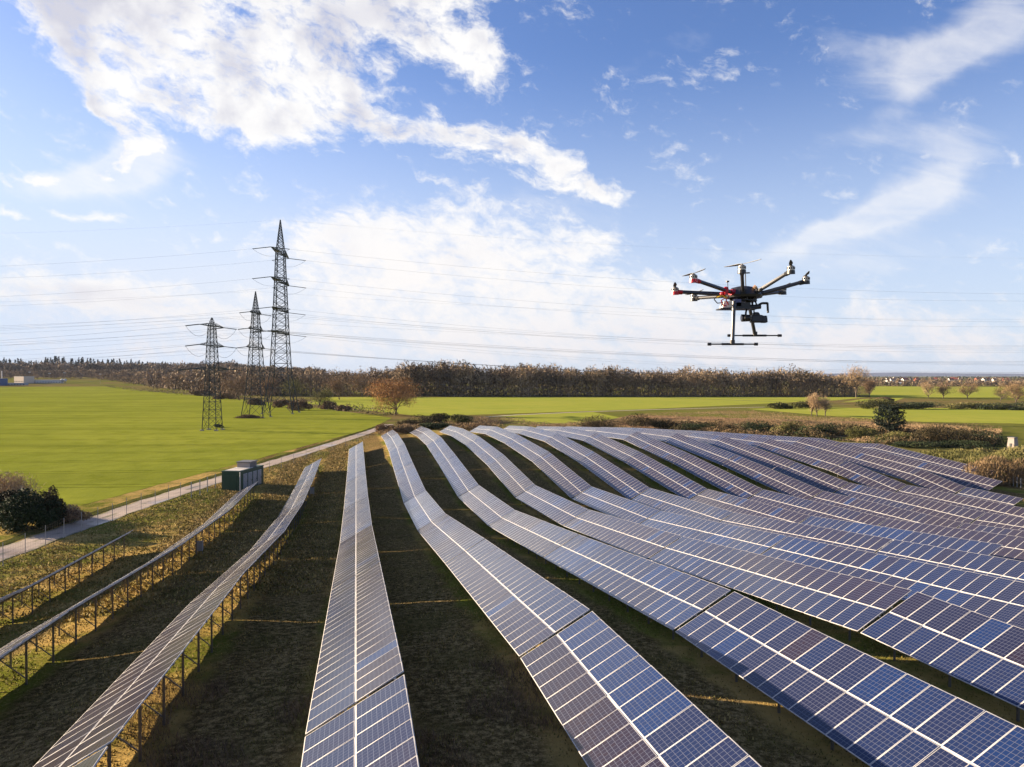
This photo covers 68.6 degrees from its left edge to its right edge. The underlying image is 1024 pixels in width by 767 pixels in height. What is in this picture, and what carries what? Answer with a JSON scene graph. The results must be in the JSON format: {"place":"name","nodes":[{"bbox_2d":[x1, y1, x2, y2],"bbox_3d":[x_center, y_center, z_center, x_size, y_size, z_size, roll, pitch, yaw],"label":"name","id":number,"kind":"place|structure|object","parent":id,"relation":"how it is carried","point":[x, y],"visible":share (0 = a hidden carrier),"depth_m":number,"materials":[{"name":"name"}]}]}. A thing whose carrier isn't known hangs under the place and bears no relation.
{"place":"outdoors","nodes":[
{"label":"outdoors","id":0,"kind":"place"},
{"bbox_2d":[0,426,375,545],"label":"verge","id":1,"kind":"structure","parent":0,"point":[32,532],"depth_m":109.49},
{"bbox_2d":[0,386,390,508],"bbox_3d":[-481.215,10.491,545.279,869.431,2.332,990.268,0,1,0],"label":"crop field","id":2,"kind":"structure","parent":0,"point":[79,446],"depth_m":221.53,"materials":[{"name":"plant"}]},
{"bbox_2d":[179,318,241,430],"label":"lattice pylon","id":3,"kind":"object","parent":2,"relation":"on","point":[214,346],"visible":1,"depth_m":238.25,"materials":[{"name":"grey metal"}]},
{"bbox_2d":[237,291,273,417],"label":"lattice pylon","id":4,"kind":"object","parent":2,"relation":"on","point":[254,312],"visible":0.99,"depth_m":311.12,"materials":[{"name":"grey metal"}]},
{"bbox_2d":[252,220,305,413],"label":"lattice pylon","id":5,"kind":"object","parent":2,"relation":"on","point":[284,282],"visible":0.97,"depth_m":346.05,"materials":[{"name":"grey metal"}]},
{"bbox_2d":[0,424,393,560],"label":"track","id":6,"kind":"structure","parent":0,"point":[90,522],"depth_m":95.83,"materials":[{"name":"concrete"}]},
{"bbox_2d":[0,430,1023,766],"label":"park grass","id":7,"kind":"structure","parent":0,"point":[378,462],"depth_m":35.63,"materials":[{"name":"plant"}]},
{"bbox_2d":[0,488,66,534],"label":"dark shrub","id":8,"kind":"object","parent":7,"relation":"on","point":[20,509],"visible":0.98,"depth_m":83.89,"materials":[{"name":"green plant"}]},
{"bbox_2d":[0,606,73,684],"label":"solar table","id":9,"kind":"object","parent":7,"relation":"on","point":[15,643],"visible":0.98,"depth_m":34.47,"materials":[{"name":"silver metal"}]},
{"bbox_2d":[38,485,67,526],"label":"dark shrub","id":10,"kind":"object","parent":7,"relation":"on","point":[52,494],"visible":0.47,"depth_m":86.99,"materials":[{"name":"green plant"}]},
{"bbox_2d":[0,530,132,616],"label":"solar table","id":11,"kind":"object","parent":7,"relation":"on","point":[79,560],"visible":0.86,"depth_m":58.54,"materials":[{"name":"silver metal"}]},
{"bbox_2d":[33,572,244,766],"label":"solar table","id":12,"kind":"object","parent":7,"relation":"on","point":[103,720],"visible":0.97,"depth_m":25.96,"materials":[{"name":"glass"}]},
{"bbox_2d":[147,509,229,569],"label":"solar table","id":13,"kind":"object","parent":7,"relation":"on","point":[195,532],"visible":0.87,"depth_m":71.34,"materials":[{"name":"glass"}]},
{"bbox_2d":[0,437,386,639],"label":"grass","id":14,"kind":"structure","parent":7,"relation":"on","point":[206,543],"depth_m":71.99,"materials":[{"name":"plant"}]},
{"bbox_2d":[205,481,257,526],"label":"solar table","id":15,"kind":"object","parent":7,"relation":"on","point":[233,500],"visible":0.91,"depth_m":95.58,"materials":[{"name":"glass"}]},
{"bbox_2d":[192,531,283,608],"bbox_3d":[-19.159,13.127,54.443,2.956,5.016,24.252,0,1,-12],"label":"solar table","id":16,"kind":"object","parent":7,"relation":"on","point":[245,562],"visible":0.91,"depth_m":50.77,"materials":[{"name":"glass"}]},
{"bbox_2d":[251,503,302,553],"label":"solar table","id":17,"kind":"object","parent":7,"relation":"on","point":[280,523],"visible":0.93,"depth_m":75.81,"materials":[{"name":"glass"}]},
{"bbox_2d":[278,478,313,518],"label":"solar table","id":18,"kind":"object","parent":7,"relation":"on","point":[298,496],"visible":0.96,"depth_m":100.00,"materials":[{"name":"metal"}]},
{"bbox_2d":[116,653,568,766],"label":"dry weeds","id":19,"kind":"object","parent":7,"relation":"on","point":[306,713],"visible":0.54,"depth_m":25.76,"materials":[{"name":"plant"}]},
{"bbox_2d":[305,562,403,734],"bbox_3d":[-7.156,11.147,34.380,2.954,4.810,23.782,0,1,-12],"label":"solar table","id":20,"kind":"object","parent":7,"relation":"on","point":[359,657],"visible":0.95,"depth_m":28.71,"materials":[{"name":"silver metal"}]},
{"bbox_2d":[331,525,379,590],"bbox_3d":[-12.029,13.267,57.823,2.953,4.772,23.941,0,1,-12],"label":"solar table","id":21,"kind":"object","parent":7,"relation":"on","point":[357,554],"visible":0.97,"depth_m":54.25,"materials":[{"name":"glass"}]},
{"bbox_2d":[340,496,371,542],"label":"solar table","id":22,"kind":"object","parent":7,"relation":"on","point":[356,517],"visible":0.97,"depth_m":78.73,"materials":[{"name":"glass"}]},
{"bbox_2d":[344,472,367,508],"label":"solar table","id":23,"kind":"object","parent":7,"relation":"on","point":[356,490],"visible":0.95,"depth_m":102.63,"materials":[{"name":"glass"}]},
{"bbox_2d":[346,455,365,482],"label":"solar table","id":24,"kind":"object","parent":7,"relation":"on","point":[355,468],"visible":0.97,"depth_m":126.26,"materials":[{"name":"glass"}]},
{"bbox_2d":[301,675,419,766],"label":"solar table","id":25,"kind":"object","parent":7,"relation":"on","point":[375,729],"visible":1,"depth_m":20.51,"materials":[{"name":"glass"}]},
{"bbox_2d":[389,444,411,471],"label":"solar table","id":26,"kind":"object","parent":7,"relation":"on","point":[400,457],"visible":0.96,"depth_m":132.77,"materials":[{"name":"glass"}]},
{"bbox_2d":[395,462,424,502],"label":"solar table","id":27,"kind":"object","parent":7,"relation":"on","point":[410,484],"visible":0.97,"depth_m":110.06,"materials":[{"name":"glass"}]},
{"bbox_2d":[404,490,444,529],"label":"solar table","id":28,"kind":"object","parent":7,"relation":"on","point":[423,509],"visible":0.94,"depth_m":86.93,"materials":[{"name":"glass"}]},
{"bbox_2d":[427,437,454,464],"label":"solar table","id":29,"kind":"object","parent":7,"relation":"on","point":[441,451],"visible":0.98,"depth_m":139.49,"materials":[{"name":"blue metal"}]},
{"bbox_2d":[418,514,484,570],"bbox_3d":[-5.851,13.609,65.900,2.956,5.037,24.451,0,1,-12],"label":"solar table","id":30,"kind":"object","parent":7,"relation":"on","point":[446,537],"visible":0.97,"depth_m":62.59,"materials":[{"name":"glass"}]},
{"bbox_2d":[439,455,477,496],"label":"solar table","id":31,"kind":"object","parent":7,"relation":"on","point":[460,478],"visible":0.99,"depth_m":115.54,"materials":[{"name":"glass"}]},
{"bbox_2d":[466,437,502,464],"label":"solar table","id":32,"kind":"object","parent":7,"relation":"on","point":[484,451],"visible":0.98,"depth_m":138.44,"materials":[{"name":"glass"}]},
{"bbox_2d":[458,485,513,530],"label":"solar table","id":33,"kind":"object","parent":7,"relation":"on","point":[486,506],"visible":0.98,"depth_m":90.84,"materials":[{"name":"blue metal"}]},
{"bbox_2d":[487,455,534,496],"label":"solar table","id":34,"kind":"object","parent":7,"relation":"on","point":[513,478],"visible":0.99,"depth_m":114.84,"materials":[{"name":"blue metal"}]},
{"bbox_2d":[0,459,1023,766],"bbox_3d":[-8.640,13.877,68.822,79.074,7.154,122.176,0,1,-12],"label":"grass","id":35,"kind":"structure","parent":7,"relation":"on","point":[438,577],"depth_m":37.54,"materials":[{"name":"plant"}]},
{"bbox_2d":[445,539,589,656],"bbox_3d":[-0.821,11.322,41.676,2.952,4.908,24.881,0,1,-12],"label":"solar table","id":36,"kind":"object","parent":7,"relation":"on","point":[524,608],"visible":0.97,"depth_m":36.51,"materials":[{"name":"glass"}]},
{"bbox_2d":[505,435,547,461],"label":"solar table","id":37,"kind":"object","parent":7,"relation":"on","point":[528,449],"visible":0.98,"depth_m":139.04,"materials":[{"name":"glass"}]},
{"bbox_2d":[489,510,578,563],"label":"solar table","id":38,"kind":"object","parent":7,"relation":"on","point":[541,538],"visible":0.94,"depth_m":66.50,"materials":[{"name":"blue metal"}]},
{"bbox_2d":[515,485,587,528],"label":"solar table","id":39,"kind":"object","parent":7,"relation":"on","point":[562,511],"visible":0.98,"depth_m":90.67,"materials":[{"name":"glass"}]},
{"bbox_2d":[532,452,590,500],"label":"solar table","id":40,"kind":"object","parent":7,"relation":"on","point":[569,482],"visible":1,"depth_m":115.11,"materials":[{"name":"glass"}]},
{"bbox_2d":[544,433,593,461],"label":"solar table","id":41,"kind":"object","parent":7,"relation":"on","point":[575,451],"visible":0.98,"depth_m":139.12,"materials":[{"name":"glass"}]},
{"bbox_2d":[555,427,596,443],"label":"solar table","id":42,"kind":"object","parent":7,"relation":"on","point":[577,434],"visible":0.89,"depth_m":162.29,"materials":[{"name":"glass"}]},
{"bbox_2d":[583,433,638,461],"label":"solar table","id":43,"kind":"object","parent":7,"relation":"on","point":[616,449],"visible":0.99,"depth_m":139.15,"materials":[{"name":"glass"}]},
{"bbox_2d":[572,487,659,523],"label":"solar table","id":44,"kind":"object","parent":7,"relation":"on","point":[610,504],"visible":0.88,"depth_m":91.44,"materials":[{"name":"glass"}]},
{"bbox_2d":[563,510,681,558],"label":"solar table","id":45,"kind":"object","parent":7,"relation":"on","point":[643,541],"visible":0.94,"depth_m":66.31,"materials":[{"name":"glass"}]},
{"bbox_2d":[543,534,730,638],"bbox_3d":[6.229,11.810,45.905,2.954,4.868,24.084,0,1,-12],"label":"solar table","id":46,"kind":"object","parent":7,"relation":"on","point":[672,599],"visible":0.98,"depth_m":41.44,"materials":[{"name":"glass"}]},
{"bbox_2d":[623,431,686,465],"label":"solar table","id":47,"kind":"object","parent":7,"relation":"on","point":[664,451],"visible":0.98,"depth_m":138.49,"materials":[{"name":"glass"}]},
{"bbox_2d":[624,452,706,498],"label":"solar table","id":48,"kind":"object","parent":7,"relation":"on","point":[675,482],"visible":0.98,"depth_m":114.89,"materials":[{"name":"glass"}]},
{"bbox_2d":[632,488,733,521],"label":"solar table","id":49,"kind":"object","parent":7,"relation":"on","point":[660,500],"visible":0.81,"depth_m":92.09,"materials":[{"name":"glass"}]},
{"bbox_2d":[664,433,735,466],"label":"solar table","id":50,"kind":"object","parent":7,"relation":"on","point":[719,456],"visible":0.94,"depth_m":137.82,"materials":[{"name":"glass"}]},
{"bbox_2d":[641,511,786,553],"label":"solar table","id":51,"kind":"object","parent":7,"relation":"on","point":[741,538],"visible":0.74,"depth_m":66.38,"materials":[{"name":"glass"}]},
{"bbox_2d":[673,453,761,498],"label":"solar table","id":52,"kind":"object","parent":7,"relation":"on","point":[727,482],"visible":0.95,"depth_m":114.89,"materials":[{"name":"glass"}]},
{"bbox_2d":[712,432,768,446],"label":"solar table","id":53,"kind":"object","parent":7,"relation":"on","point":[753,441],"visible":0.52,"depth_m":152.86,"materials":[{"name":"blue metal"}]},
{"bbox_2d":[691,489,809,522],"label":"solar table","id":54,"kind":"object","parent":7,"relation":"on","point":[731,503],"visible":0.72,"depth_m":91.89,"materials":[{"name":"glass"}]},
{"bbox_2d":[712,436,794,471],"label":"solar table","id":55,"kind":"object","parent":7,"relation":"on","point":[777,463],"visible":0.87,"depth_m":134.14,"materials":[{"name":"glass"}]},
{"bbox_2d":[720,455,821,499],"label":"solar table","id":56,"kind":"object","parent":7,"relation":"on","point":[775,480],"visible":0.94,"depth_m":114.28,"materials":[{"name":"glass"}]},
{"bbox_2d":[648,537,911,640],"bbox_3d":[14.234,11.777,45.519,2.955,5.102,24.496,0,1,-12],"label":"solar table","id":57,"kind":"object","parent":7,"relation":"on","point":[850,603],"visible":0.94,"depth_m":40.88,"materials":[{"name":"glass"}]},
{"bbox_2d":[780,462,848,492],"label":"solar table","id":58,"kind":"object","parent":7,"relation":"on","point":[820,480],"visible":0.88,"depth_m":116.58,"materials":[{"name":"glass"}]},
{"bbox_2d":[829,461,905,491],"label":"solar table","id":59,"kind":"object","parent":7,"relation":"on","point":[860,475],"visible":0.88,"depth_m":116.45,"materials":[{"name":"glass"}]},
{"bbox_2d":[817,444,920,482],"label":"solar table","id":60,"kind":"object","parent":7,"relation":"on","point":[889,468],"visible":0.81,"depth_m":126.54,"materials":[{"name":"glass"}]},
{"bbox_2d":[762,536,1023,628],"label":"solar table","id":61,"kind":"object","parent":7,"relation":"on","point":[999,599],"visible":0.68,"depth_m":42.43,"materials":[{"name":"glass"}]},
{"bbox_2d":[800,516,1001,554],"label":"solar table","id":62,"kind":"object","parent":7,"relation":"on","point":[974,546],"visible":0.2,"depth_m":65.68,"materials":[{"name":"glass"}]},
{"bbox_2d":[872,444,993,476],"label":"solar table","id":63,"kind":"object","parent":7,"relation":"on","point":[934,460],"visible":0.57,"depth_m":136.92,"materials":[{"name":"glass"}]},
{"bbox_2d":[905,470,964,493],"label":"solar table","id":64,"kind":"object","parent":7,"relation":"on","point":[925,479],"visible":0.83,"depth_m":113.27,"materials":[{"name":"glass"}]},
{"bbox_2d":[860,592,1023,721],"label":"solar table","id":65,"kind":"object","parent":7,"relation":"on","point":[984,653],"visible":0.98,"depth_m":29.34,"materials":[{"name":"glass"}]},
{"bbox_2d":[884,454,1001,491],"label":"solar table","id":66,"kind":"object","parent":7,"relation":"on","point":[969,480],"visible":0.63,"depth_m":119.57,"materials":[{"name":"glass"}]},
{"bbox_2d":[876,540,1023,581],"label":"solar table","id":67,"kind":"object","parent":7,"relation":"on","point":[1005,568],"visible":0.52,"depth_m":50.08,"materials":[{"name":"glass"}]},
{"bbox_2d":[879,519,1023,560],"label":"solar table","id":68,"kind":"object","parent":7,"relation":"on","point":[1012,547],"visible":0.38,"depth_m":68.07,"materials":[{"name":"glass"}]},
{"bbox_2d":[896,485,1023,516],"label":"solar table","id":69,"kind":"object","parent":7,"relation":"on","point":[985,506],"visible":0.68,"depth_m":98.33,"materials":[{"name":"glass"}]},
{"bbox_2d":[959,523,1023,536],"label":"solar table","id":70,"kind":"object","parent":7,"relation":"on","point":[996,530],"visible":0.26,"depth_m":75.77,"materials":[{"name":"glass"}]},
{"bbox_2d":[961,454,1023,486],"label":"bush","id":71,"kind":"object","parent":7,"relation":"on","point":[1011,470],"visible":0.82,"depth_m":122.57,"materials":[{"name":"beige plant"}]},
{"bbox_2d":[971,512,1023,530],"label":"solar table","id":72,"kind":"object","parent":7,"relation":"on","point":[1001,521],"visible":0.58,"depth_m":83.31,"materials":[{"name":"glass"}]},
{"bbox_2d":[0,376,1023,454],"bbox_3d":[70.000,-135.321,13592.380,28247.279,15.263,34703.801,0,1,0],"label":"ground","id":73,"kind":"structure","parent":0,"point":[1012,430],"depth_m":451.50,"materials":[{"name":"plant"}]},
{"bbox_2d":[0,470,42,499],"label":"pale shrub","id":74,"kind":"object","parent":73,"relation":"on","point":[5,485],"visible":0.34,"depth_m":93.11,"materials":[{"name":"beige plant"}]},
{"bbox_2d":[11,543,182,650],"bbox_3d":[-26.078,13.478,49.654,2.952,4.594,24.219,0,1,-12],"label":"solar table","id":75,"kind":"object","parent":73,"relation":"on","point":[101,591],"visible":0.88,"depth_m":45.45,"materials":[{"name":"silver metal"}]},
{"bbox_2d":[0,359,325,396],"bbox_3d":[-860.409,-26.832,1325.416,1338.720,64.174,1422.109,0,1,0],"label":"forest","id":76,"kind":"object","parent":73,"relation":"on","point":[170,379],"visible":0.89,"depth_m":1341.43,"materials":[{"name":"plant"}]},
{"bbox_2d":[216,372,254,399],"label":"bare tree","id":77,"kind":"object","parent":73,"relation":"on","point":[238,390],"visible":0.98,"depth_m":527.31,"materials":[{"name":"brown plant"}]},
{"bbox_2d":[221,460,263,490],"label":"transformer container","id":78,"kind":"object","parent":73,"relation":"on","point":[243,474],"visible":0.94,"depth_m":116.88,"materials":[{"name":"metal"}]},
{"bbox_2d":[103,384,398,415],"bbox_3d":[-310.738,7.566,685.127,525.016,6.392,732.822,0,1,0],"label":"scrub","id":79,"kind":"object","parent":73,"relation":"on","point":[173,391],"visible":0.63,"depth_m":478.83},
{"bbox_2d":[243,364,410,395],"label":"forest","id":80,"kind":"object","parent":73,"relation":"on","point":[314,377],"visible":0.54,"depth_m":648.63,"materials":[{"name":"plant"}]},
{"bbox_2d":[365,376,424,414],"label":"orange tree","id":81,"kind":"object","parent":73,"relation":"on","point":[387,396],"visible":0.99,"depth_m":324.02,"materials":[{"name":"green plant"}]},
{"bbox_2d":[579,452,648,499],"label":"solar table","id":82,"kind":"object","parent":73,"relation":"on","point":[625,484],"visible":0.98,"depth_m":114.86,"materials":[{"name":"glass"}]},
{"bbox_2d":[385,359,860,396],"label":"forest","id":83,"kind":"object","parent":73,"relation":"on","point":[527,378],"visible":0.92,"depth_m":628.72,"materials":[{"name":"plant"}]},
{"bbox_2d":[520,611,761,766],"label":"solar table","id":84,"kind":"object","parent":73,"relation":"on","point":[613,698],"visible":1,"depth_m":22.37,"materials":[{"name":"glass"}]},
{"bbox_2d":[378,416,1002,448],"bbox_3d":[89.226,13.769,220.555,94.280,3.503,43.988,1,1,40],"label":"scrub","id":85,"kind":"object","parent":73,"relation":"on","point":[840,429],"visible":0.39,"depth_m":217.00,"materials":[{"name":"plant"}]},
{"bbox_2d":[601,410,999,433],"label":"scrub","id":86,"kind":"object","parent":73,"relation":"on","point":[792,416],"visible":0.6,"depth_m":296.55,"materials":[{"name":"plant"}]},
{"bbox_2d":[757,439,844,473],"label":"solar table","id":87,"kind":"object","parent":73,"relation":"on","point":[819,460],"visible":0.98,"depth_m":133.18,"materials":[{"name":"glass"}]},
{"bbox_2d":[721,512,892,552],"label":"solar table","id":88,"kind":"object","parent":73,"relation":"on","point":[862,542],"visible":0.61,"depth_m":66.16,"materials":[{"name":"glass"}]},
{"bbox_2d":[749,489,886,525],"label":"solar table","id":89,"kind":"object","parent":73,"relation":"on","point":[799,505],"visible":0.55,"depth_m":91.42,"materials":[{"name":"glass"}]},
{"bbox_2d":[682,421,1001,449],"bbox_3d":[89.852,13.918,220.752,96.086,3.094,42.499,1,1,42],"label":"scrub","id":90,"kind":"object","parent":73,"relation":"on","point":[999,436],"visible":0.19,"depth_m":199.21,"materials":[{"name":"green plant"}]},
{"bbox_2d":[675,591,1023,766],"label":"solar table","id":91,"kind":"object","parent":73,"relation":"on","point":[868,710],"visible":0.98,"depth_m":23.74,"materials":[{"name":"glass"}]},
{"bbox_2d":[810,491,962,527],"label":"solar table","id":92,"kind":"object","parent":73,"relation":"on","point":[862,506],"visible":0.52,"depth_m":91.27,"materials":[{"name":"glass"}]},
{"bbox_2d":[835,483,984,527],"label":"solar table","id":93,"kind":"object","parent":73,"relation":"on","point":[925,506],"visible":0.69,"depth_m":96.62,"materials":[{"name":"glass"}]},
{"bbox_2d":[909,423,954,442],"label":"bramble bank","id":94,"kind":"structure","parent":73,"relation":"on","point":[937,436],"depth_m":188.90,"materials":[{"name":"brown plant"}]},
{"bbox_2d":[858,377,1023,385],"bbox_3d":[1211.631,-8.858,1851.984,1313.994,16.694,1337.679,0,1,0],"label":"tree belt","id":95,"kind":"object","parent":73,"relation":"on","point":[882,381],"visible":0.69,"depth_m":1491.99,"materials":[{"name":"plant"}]},
{"bbox_2d":[915,445,1023,465],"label":"scrub","id":96,"kind":"object","parent":73,"relation":"on","point":[1016,452],"visible":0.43,"depth_m":153.09,"materials":[{"name":"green plant"}]},
{"bbox_2d":[942,429,1007,446],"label":"bramble bank","id":97,"kind":"structure","parent":73,"relation":"on","point":[962,436],"depth_m":185.85,"materials":[{"name":"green plant"}]},
{"bbox_2d":[956,487,1023,505],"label":"solar table","id":98,"kind":"object","parent":73,"relation":"on","point":[990,496],"visible":0.66,"depth_m":103.82,"materials":[{"name":"glass"}]},
{"bbox_2d":[0,0,1023,373],"label":"sky","id":99,"kind":"structure","parent":0,"point":[887,131],"materials":[{"name":"blue"}]},
{"bbox_2d":[491,412,618,425],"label":"meadow","id":100,"kind":"structure","parent":0,"point":[561,418],"depth_m":311.42,"materials":[{"name":"plant"}]},
{"bbox_2d":[308,397,864,415],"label":"meadow","id":101,"kind":"structure","parent":0,"point":[427,406],"depth_m":466.78,"materials":[{"name":"plant"}]},
{"bbox_2d":[837,364,875,396],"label":"bare tree","id":102,"kind":"object","parent":101,"relation":"on","point":[856,384],"visible":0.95,"depth_m":593.64,"materials":[{"name":"brown plant"}]},
{"bbox_2d":[671,259,809,345],"bbox_3d":[1.706,-0.557,5.623,0.974,0.564,1.386,0,1,23],"label":"camera drone","id":103,"kind":"object","parent":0,"point":[743,297],"visible":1,"depth_m":5.50,"materials":[{"name":"black plastic"}]},
{"bbox_2d":[606,415,916,436],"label":"rough grass","id":104,"kind":"structure","parent":0,"point":[742,420],"depth_m":285.01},
{"bbox_2d":[871,404,906,431],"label":"dark conifer","id":105,"kind":"object","parent":104,"relation":"on","point":[889,411],"visible":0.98,"depth_m":222.37,"materials":[{"name":"green plant"}]},
{"bbox_2d":[578,373,1023,375],"bbox_3d":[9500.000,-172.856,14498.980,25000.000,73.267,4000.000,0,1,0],"label":"hills","id":106,"kind":"structure","parent":0,"point":[931,374],"depth_m":13079.96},
{"bbox_2d":[755,408,1023,423],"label":"crop field","id":107,"kind":"structure","parent":0,"point":[968,415],"depth_m":335.41,"materials":[{"name":"plant"}]},
{"bbox_2d":[870,386,1023,396],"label":"crop field","id":108,"kind":"structure","parent":0,"point":[897,391],"depth_m":767.33,"materials":[{"name":"plant"}]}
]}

